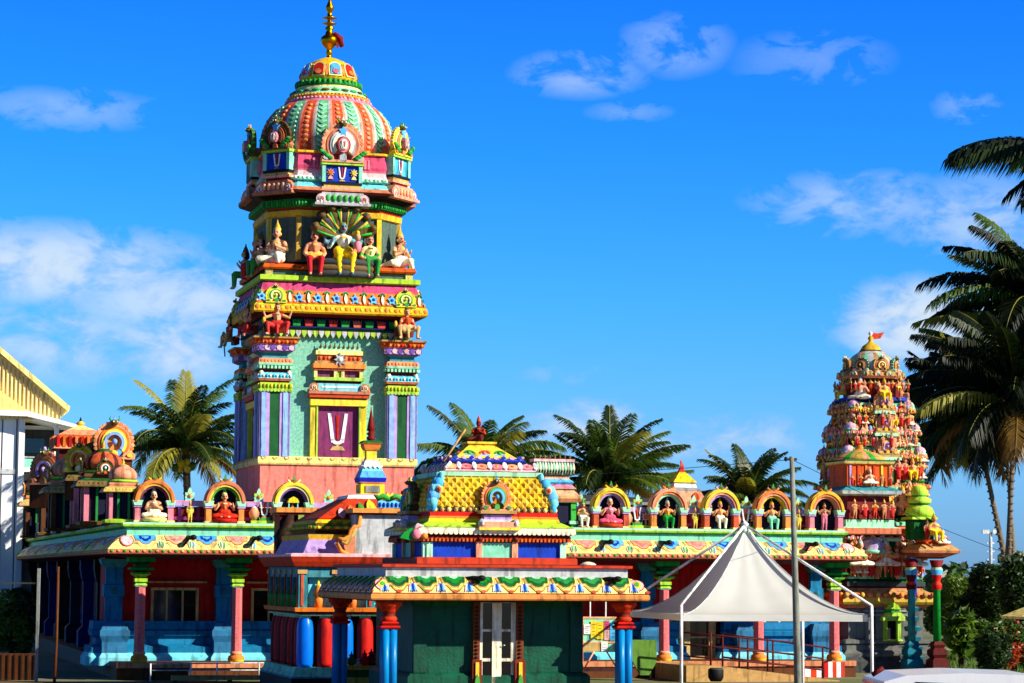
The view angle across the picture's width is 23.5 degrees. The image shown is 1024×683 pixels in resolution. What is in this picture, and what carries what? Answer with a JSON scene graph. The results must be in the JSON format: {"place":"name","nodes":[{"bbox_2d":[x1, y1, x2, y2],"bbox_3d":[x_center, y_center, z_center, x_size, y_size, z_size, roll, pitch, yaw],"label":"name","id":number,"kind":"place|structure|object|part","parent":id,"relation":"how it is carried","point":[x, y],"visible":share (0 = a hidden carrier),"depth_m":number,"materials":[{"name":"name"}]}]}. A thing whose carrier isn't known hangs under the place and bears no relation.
{"place":"outdoors","nodes":[
{"label":"outdoors","id":0,"kind":"place"},
{"bbox_2d":[287,497,298,506],"bbox_3d":[-5.677,4.378,63.879,0.442,0.720,0.216,2,-6,-15],"label":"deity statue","id":1,"kind":"object","parent":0,"point":[293,500],"visible":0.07,"depth_m":63.82,"materials":[{"name":"paint"}]},
{"bbox_2d":[270,507,316,553],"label":"gate pier","id":2,"kind":"structure","parent":0,"point":[286,517],"depth_m":60.33,"materials":[{"name":"brown paint"}]},
{"bbox_2d":[0,681,695,682],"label":"courtyard paving","id":3,"kind":"structure","parent":0,"point":[226,682],"depth_m":60.72,"materials":[{"name":"grey concrete"}]},
{"bbox_2d":[0,568,40,681],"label":"metal frame","id":4,"kind":"object","parent":3,"relation":"on","point":[37,622],"visible":1,"depth_m":60.64,"materials":[{"name":"metal"}]},
{"bbox_2d":[53,567,59,682],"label":"bamboo pole","id":5,"kind":"object","parent":3,"relation":"on","point":[56,635],"visible":1,"depth_m":59.58,"materials":[{"name":"brown wood"}]},
{"bbox_2d":[171,675,258,681],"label":"wooden bench","id":6,"kind":"object","parent":3,"relation":"on","point":[228,678],"visible":0.66,"depth_m":61.02,"materials":[{"name":"brown wood"}]},
{"bbox_2d":[258,408,401,682],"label":"shrine","id":7,"kind":"object","parent":3,"relation":"on","point":[314,547],"visible":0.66,"depth_m":55.17,"materials":[{"name":"paint"}]},
{"bbox_2d":[317,441,649,682],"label":"front shrine","id":8,"kind":"object","parent":3,"relation":"on","point":[478,577],"visible":1,"depth_m":48.90,"materials":[{"name":"paint"}]},
{"bbox_2d":[443,429,465,461],"bbox_3d":[-1.169,2.117,50.183,0.044,0.703,0.663,-4,-7,41],"label":"wooden pole","id":9,"kind":"object","parent":8,"relation":"on","point":[455,444],"visible":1,"depth_m":50.18,"materials":[{"name":"wood"}]},
{"bbox_2d":[463,415,485,441],"bbox_3d":[-0.771,1.789,50.831,0.474,0.568,0.264,0,-5,2],"label":"deity statue","id":10,"kind":"object","parent":8,"relation":"on","point":[478,433],"visible":1,"depth_m":50.82,"materials":[{"name":"paint"}]},
{"bbox_2d":[480,602,515,682],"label":"door","id":11,"kind":"structure","parent":8,"relation":"in","point":[497,619],"depth_m":48.70,"materials":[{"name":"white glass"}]},
{"bbox_2d":[583,602,615,670],"bbox_3d":[1.925,6.709,53.810,0.882,2.212,0.300,2,-6,-15],"label":"notice board","id":12,"kind":"object","parent":3,"relation":"on","point":[598,634],"visible":0.84,"depth_m":53.85,"materials":[{"name":"paper"}]},
{"bbox_2d":[708,668,723,681],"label":"black bin","id":13,"kind":"object","parent":3,"relation":"on","point":[715,674],"visible":1,"depth_m":62.33,"materials":[{"name":"black plastic"}]},
{"bbox_2d":[630,521,873,682],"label":"pagoda tent","id":14,"kind":"object","parent":3,"relation":"on","point":[744,576],"visible":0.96,"depth_m":53.37,"materials":[{"name":"white fabric"}]},
{"bbox_2d":[784,456,801,682],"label":"utility pole","id":15,"kind":"object","parent":3,"relation":"on","point":[796,632],"visible":1,"depth_m":48.73,"materials":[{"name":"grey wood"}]},
{"bbox_2d":[563,460,783,475],"bbox_3d":[-4.216,4.336,89.487,0.014,3.548,83.321,2,-6,-13],"label":"overhead wire","id":16,"kind":"object","parent":15,"relation":"attached to","point":[680,468],"visible":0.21,"depth_m":55.97,"materials":[{"name":"black metal"}]},
{"bbox_2d":[795,461,1022,558],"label":"overhead wire","id":17,"kind":"object","parent":15,"relation":"attached to","point":[900,510],"visible":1,"depth_m":56.12,"materials":[{"name":"black metal"}]},
{"bbox_2d":[861,666,1023,682],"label":"parked car","id":18,"kind":"object","parent":3,"relation":"on","point":[931,675],"visible":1,"depth_m":27.85,"materials":[{"name":"white metal"}]},
{"bbox_3d":[4.106,4.156,28.638,0.200,0.420,1.400,0,-5,0],"label":"rear window","id":19,"kind":"part","parent":18,"relation":"part of","materials":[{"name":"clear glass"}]},
{"bbox_2d":[1001,607,1023,618],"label":"parasol","id":20,"kind":"object","parent":3,"relation":"on","point":[1017,614],"visible":1,"depth_m":57.37,"materials":[{"name":"fabric"}]},
{"bbox_2d":[348,651,355,664],"bbox_3d":[-3.475,6.856,53.379,0.200,0.310,0.195,2,-6,-15],"label":"pot","id":21,"kind":"object","parent":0,"point":[352,659],"visible":0.98,"depth_m":53.31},
{"bbox_2d":[347,664,375,682],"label":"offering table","id":22,"kind":"object","parent":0,"point":[357,673],"visible":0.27,"depth_m":53.18,"materials":[{"name":"green"}]},
{"bbox_2d":[368,648,375,664],"bbox_3d":[-3.054,6.839,53.494,0.240,0.372,0.234,2,-6,-15],"label":"pot","id":23,"kind":"object","parent":22,"relation":"on","point":[371,659],"visible":0.97,"depth_m":53.41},
{"bbox_2d":[360,650,367,664],"bbox_3d":[-3.195,6.850,53.455,0.220,0.341,0.214,2,-6,-15],"label":"pot","id":24,"kind":"object","parent":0,"point":[364,659],"visible":1,"depth_m":53.38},
{"bbox_2d":[0,580,1023,682],"bbox_3d":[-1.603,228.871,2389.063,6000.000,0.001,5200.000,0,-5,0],"label":"ground","id":25,"kind":"structure","parent":0,"point":[67,671],"depth_m":64.81,"materials":[{"name":"soil"}]},
{"bbox_2d":[0,653,34,679],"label":"wooden slat fence","id":26,"kind":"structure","parent":25,"relation":"on","point":[17,666],"depth_m":61.49,"materials":[{"name":"brown wood"}]},
{"bbox_2d":[0,586,40,652],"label":"leafy bush","id":27,"kind":"object","parent":25,"relation":"on","point":[17,621],"visible":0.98,"depth_m":67.38,"materials":[{"name":"green plant"}]},
{"bbox_2d":[0,347,77,603],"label":"white building","id":28,"kind":"structure","parent":25,"relation":"on","point":[33,409],"depth_m":95.42,"materials":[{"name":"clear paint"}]},
{"bbox_2d":[24,429,63,458],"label":"balcony window","id":29,"kind":"structure","parent":28,"relation":"in","point":[34,439],"depth_m":97.83,"materials":[{"name":"grey glass"}]},
{"bbox_2d":[118,369,235,506],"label":"coconut palm","id":30,"kind":"object","parent":25,"relation":"on","point":[191,433],"visible":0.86,"depth_m":94.52,"materials":[{"name":"green plant"}]},
{"bbox_2d":[149,662,263,680],"bbox_3d":[-7.383,8.276,61.812,3.391,0.471,0.043,2,-6,-15],"label":"white railing","id":31,"kind":"object","parent":25,"relation":"on","point":[217,670],"visible":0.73,"depth_m":61.79,"materials":[{"name":"white metal"}]},
{"bbox_2d":[16,416,867,679],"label":"temple hall","id":32,"kind":"structure","parent":25,"relation":"on","point":[137,596],"depth_m":65.91,"materials":[{"name":"paint"}]},
{"bbox_2d":[140,488,167,521],"bbox_3d":[-9.143,4.155,62.975,0.734,0.946,0.698,2,-6,-15],"label":"deity statue","id":33,"kind":"object","parent":32,"relation":"on","point":[153,508],"visible":1,"depth_m":62.87,"materials":[{"name":"paint"}]},
{"bbox_2d":[147,581,206,620],"bbox_3d":[-8.838,7.002,64.720,1.601,1.418,0.200,2,-6,-15],"label":"window","id":34,"kind":"structure","parent":32,"relation":"in","point":[167,604],"depth_m":64.74,"materials":[{"name":"black glass"}]},
{"bbox_2d":[186,501,193,522],"bbox_3d":[-8.258,4.353,63.219,0.190,0.614,0.094,2,-6,-15],"label":"deity statue","id":35,"kind":"object","parent":32,"relation":"on","point":[189,510],"visible":1,"depth_m":63.19,"materials":[{"name":"yellow paint"}]},
{"bbox_2d":[211,489,237,522],"bbox_3d":[-7.393,4.211,63.442,0.734,0.946,0.698,2,-6,-15],"label":"deity statue","id":36,"kind":"object","parent":32,"relation":"on","point":[224,514],"visible":1,"depth_m":63.35,"materials":[{"name":"paint"}]},
{"bbox_2d":[246,582,272,620],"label":"window","id":37,"kind":"structure","parent":32,"relation":"in","point":[259,596],"depth_m":65.31,"materials":[{"name":"black glass"}]},
{"bbox_2d":[249,502,273,523],"bbox_3d":[-6.423,4.445,63.789,0.780,0.580,0.280,2,-6,-15],"label":"painted emblem","id":38,"kind":"object","parent":32,"relation":"on","point":[253,513],"visible":0.74,"depth_m":63.70,"materials":[{"name":"orange stone"}]},
{"bbox_2d":[227,0,427,508],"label":"temple tower","id":39,"kind":"structure","parent":32,"relation":"on","point":[323,377],"depth_m":68.70,"materials":[{"name":"multicoloured paint"}]},
{"bbox_2d":[218,312,239,356],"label":"deity statue","id":40,"kind":"object","parent":39,"relation":"on","point":[228,336],"visible":1,"depth_m":71.47,"materials":[{"name":"brown stone"}]},
{"bbox_2d":[230,244,249,288],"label":"deity statue","id":41,"kind":"object","parent":39,"relation":"on","point":[245,255],"visible":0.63,"depth_m":71.72,"materials":[{"name":"green paint"}]},
{"bbox_2d":[235,302,258,345],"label":"deity statue","id":42,"kind":"object","parent":39,"relation":"on","point":[249,328],"visible":1,"depth_m":68.23,"materials":[{"name":"red paint"}]},
{"bbox_2d":[239,231,258,282],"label":"deity statue","id":43,"kind":"object","parent":39,"relation":"on","point":[243,265],"visible":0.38,"depth_m":70.08,"materials":[{"name":"paint"}]},
{"bbox_2d":[245,231,264,277],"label":"deity statue","id":44,"kind":"object","parent":39,"relation":"on","point":[251,265],"visible":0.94,"depth_m":68.95,"materials":[{"name":"green paint"}]},
{"bbox_2d":[255,219,296,273],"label":"deity statue","id":45,"kind":"object","parent":39,"relation":"on","point":[276,253],"visible":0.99,"depth_m":68.51,"materials":[{"name":"white paint"}]},
{"bbox_2d":[262,298,291,342],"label":"deity statue","id":46,"kind":"object","parent":39,"relation":"on","point":[277,325],"visible":1,"depth_m":67.68,"materials":[{"name":"red paint"}]},
{"bbox_2d":[303,231,326,274],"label":"deity statue","id":47,"kind":"object","parent":39,"relation":"on","point":[314,246],"visible":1,"depth_m":68.42,"materials":[{"name":"ceramic"}]},
{"bbox_2d":[310,205,376,278],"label":"deity statue","id":48,"kind":"object","parent":39,"relation":"on","point":[343,227],"visible":1,"depth_m":68.58,"materials":[{"name":"multicoloured paint"}]},
{"bbox_2d":[359,236,380,276],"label":"deity statue","id":49,"kind":"object","parent":39,"relation":"on","point":[369,250],"visible":1,"depth_m":68.83,"materials":[{"name":"green paint"}]},
{"bbox_2d":[381,227,413,268],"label":"deity statue","id":50,"kind":"object","parent":39,"relation":"on","point":[400,259],"visible":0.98,"depth_m":69.39,"materials":[{"name":"white paint"}]},
{"bbox_2d":[393,307,420,346],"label":"deity statue","id":51,"kind":"object","parent":39,"relation":"on","point":[406,328],"visible":1,"depth_m":68.63,"materials":[{"name":"beige paint"}]},
{"bbox_2d":[402,236,414,268],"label":"deity statue","id":52,"kind":"object","parent":39,"relation":"on","point":[403,243],"visible":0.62,"depth_m":70.11,"materials":[{"name":"multicoloured paint"}]},
{"bbox_2d":[576,498,589,527],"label":"deity statue","id":53,"kind":"object","parent":32,"relation":"on","point":[583,514],"visible":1,"depth_m":65.84,"materials":[{"name":"white stone"}]},
{"bbox_2d":[599,495,622,527],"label":"deity statue","id":54,"kind":"object","parent":32,"relation":"on","point":[609,520],"visible":1,"depth_m":66.02,"materials":[{"name":"paint"}]},
{"bbox_2d":[629,507,649,527],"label":"painted emblem","id":55,"kind":"object","parent":32,"relation":"on","point":[637,523],"visible":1,"depth_m":66.35,"materials":[{"name":"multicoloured paint"}]},
{"bbox_2d":[658,497,677,528],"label":"deity statue","id":56,"kind":"object","parent":32,"relation":"on","point":[667,515],"visible":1,"depth_m":66.47,"materials":[{"name":"green paint"}]},
{"bbox_2d":[692,508,698,528],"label":"deity statue","id":57,"kind":"object","parent":32,"relation":"on","point":[695,517],"visible":1,"depth_m":66.71,"materials":[{"name":"gold stone"}]},
{"bbox_2d":[669,620,730,658],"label":"entrance door","id":58,"kind":"structure","parent":32,"relation":"in","point":[707,627],"depth_m":68.41,"materials":[{"name":"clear glass"}]},
{"bbox_2d":[710,498,729,528],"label":"deity statue","id":59,"kind":"object","parent":32,"relation":"on","point":[719,516],"visible":1,"depth_m":66.86,"materials":[{"name":"white paint"}]},
{"bbox_2d":[739,509,754,528],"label":"painted emblem","id":60,"kind":"object","parent":32,"relation":"on","point":[752,518],"visible":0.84,"depth_m":67.17,"materials":[{"name":"multicoloured paint"}]},
{"bbox_2d":[762,499,781,529],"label":"deity statue","id":61,"kind":"object","parent":32,"relation":"on","point":[772,518],"visible":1,"depth_m":67.25,"materials":[{"name":"multicoloured stone"}]},
{"bbox_2d":[796,509,801,529],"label":"deity statue","id":62,"kind":"object","parent":32,"relation":"on","point":[798,518],"visible":0.91,"depth_m":67.49,"materials":[{"name":"gold stone"}]},
{"bbox_2d":[804,668,821,676],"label":"striped block","id":63,"kind":"structure","parent":32,"relation":"on","point":[811,673],"depth_m":66.66,"materials":[{"name":"paint"}]},
{"bbox_2d":[817,502,831,529],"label":"deity statue","id":64,"kind":"object","parent":32,"relation":"on","point":[824,514],"visible":1,"depth_m":67.68,"materials":[{"name":"stone"}]},
{"bbox_2d":[824,662,844,676],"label":"striped block","id":65,"kind":"structure","parent":32,"relation":"on","point":[834,669],"depth_m":66.78,"materials":[{"name":"paint"}]},
{"bbox_2d":[824,443,901,534],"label":"domed pavilion","id":66,"kind":"structure","parent":32,"relation":"on","point":[863,471],"depth_m":68.53,"materials":[{"name":"paint"}]},
{"bbox_2d":[414,402,573,475],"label":"coconut palm","id":67,"kind":"object","parent":25,"relation":"on","point":[505,437],"visible":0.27,"depth_m":91.72,"materials":[{"name":"green plant"}]},
{"bbox_2d":[548,404,694,497],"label":"coconut palm","id":68,"kind":"object","parent":25,"relation":"on","point":[609,452],"visible":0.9,"depth_m":87.27,"materials":[{"name":"green plant"}]},
{"bbox_2d":[632,640,656,679],"bbox_3d":[3.355,8.254,63.841,0.714,1.059,0.325,2,-6,-15],"label":"green panel","id":69,"kind":"object","parent":25,"relation":"on","point":[644,656],"visible":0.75,"depth_m":63.70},
{"bbox_2d":[655,631,838,681],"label":"access ramp","id":70,"kind":"structure","parent":25,"relation":"on","point":[693,672],"depth_m":63.69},
{"bbox_2d":[696,443,817,514],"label":"coconut palm","id":71,"kind":"object","parent":25,"relation":"on","point":[750,482],"visible":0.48,"depth_m":99.39,"materials":[{"name":"green plant"}]},
{"bbox_2d":[813,331,932,672],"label":"gateway tower","id":72,"kind":"structure","parent":25,"relation":"on","point":[872,409],"depth_m":70.98,"materials":[{"name":"paint"}]},
{"bbox_2d":[822,553,1001,614],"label":"distant trees","id":73,"kind":"object","parent":25,"relation":"on","point":[954,568],"visible":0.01,"depth_m":185.11,"materials":[{"name":"green plant"}]},
{"bbox_2d":[899,485,960,668],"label":"corner porch","id":74,"kind":"object","parent":25,"relation":"on","point":[922,535],"visible":0.98,"depth_m":69.82,"materials":[{"name":"paint"}]},
{"bbox_2d":[923,580,945,641],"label":"leafy bush","id":75,"kind":"object","parent":25,"relation":"on","point":[928,622],"visible":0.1,"depth_m":103.31,"materials":[{"name":"green plant"}]},
{"bbox_2d":[940,572,968,637],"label":"leafy bush","id":76,"kind":"object","parent":25,"relation":"on","point":[953,586],"visible":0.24,"depth_m":96.89,"materials":[{"name":"green plant"}]},
{"bbox_2d":[903,307,1015,553],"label":"coconut palm","id":77,"kind":"object","parent":25,"relation":"on","point":[938,334],"visible":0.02,"depth_m":112.19,"materials":[{"name":"green plant"}]},
{"bbox_2d":[941,604,981,667],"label":"leafy plant","id":78,"kind":"object","parent":25,"relation":"on","point":[959,633],"visible":0.97,"depth_m":73.37,"materials":[{"name":"green plant"}]},
{"bbox_2d":[902,330,1023,623],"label":"coconut palm","id":79,"kind":"object","parent":25,"relation":"on","point":[944,457],"visible":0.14,"depth_m":103.28,"materials":[{"name":"green plant"}]},
{"bbox_2d":[904,310,1023,629],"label":"coconut palm","id":80,"kind":"object","parent":25,"relation":"on","point":[988,395],"visible":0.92,"depth_m":99.02,"materials":[{"name":"green plant"}]},
{"bbox_2d":[910,212,1023,359],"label":"coconut palm","id":81,"kind":"object","parent":25,"relation":"on","point":[999,286],"visible":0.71,"depth_m":107.72,"materials":[{"name":"green plant"}]},
{"bbox_2d":[923,648,1023,672],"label":"grass","id":82,"kind":"structure","parent":25,"relation":"on","point":[970,663],"depth_m":75.56,"materials":[{"name":"green plant"}]},
{"bbox_2d":[954,559,1006,622],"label":"broadleaf tree","id":83,"kind":"object","parent":25,"relation":"on","point":[981,597],"visible":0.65,"depth_m":83.13,"materials":[{"name":"green plant"}]},
{"bbox_2d":[939,136,1023,213],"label":"coconut palm","id":84,"kind":"object","parent":25,"relation":"on","point":[999,151],"visible":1,"depth_m":112.55,"materials":[{"name":"green plant"}]},
{"bbox_2d":[969,611,999,658],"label":"leafy bush","id":85,"kind":"object","parent":25,"relation":"on","point":[982,625],"visible":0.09,"depth_m":79.01,"materials":[{"name":"green plant"}]},
{"bbox_2d":[982,530,996,563],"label":"floodlight mast","id":86,"kind":"object","parent":25,"relation":"on","point":[990,551],"visible":0.53,"depth_m":149.43,"materials":[{"name":"white metal"}]},
{"bbox_2d":[974,630,1014,669],"bbox_3d":[12.417,8.128,63.539,1.064,1.424,0.983,0,-5,0],"label":"leafy bush","id":87,"kind":"object","parent":25,"relation":"on","point":[993,651],"visible":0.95,"depth_m":63.34,"materials":[{"name":"green plant"}]},
{"bbox_2d":[986,619,1023,671],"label":"flowering bush","id":88,"kind":"object","parent":25,"relation":"on","point":[1016,632],"visible":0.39,"depth_m":69.50,"materials":[{"name":"green plant"}]},
{"bbox_2d":[997,550,1023,626],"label":"broadleaf tree","id":89,"kind":"object","parent":25,"relation":"on","point":[1011,584],"visible":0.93,"depth_m":79.12,"materials":[{"name":"green plant"}]},
{"bbox_2d":[0,0,1023,576],"label":"sky","id":90,"kind":"structure","parent":0,"point":[688,214],"materials":[{"name":"blue"}]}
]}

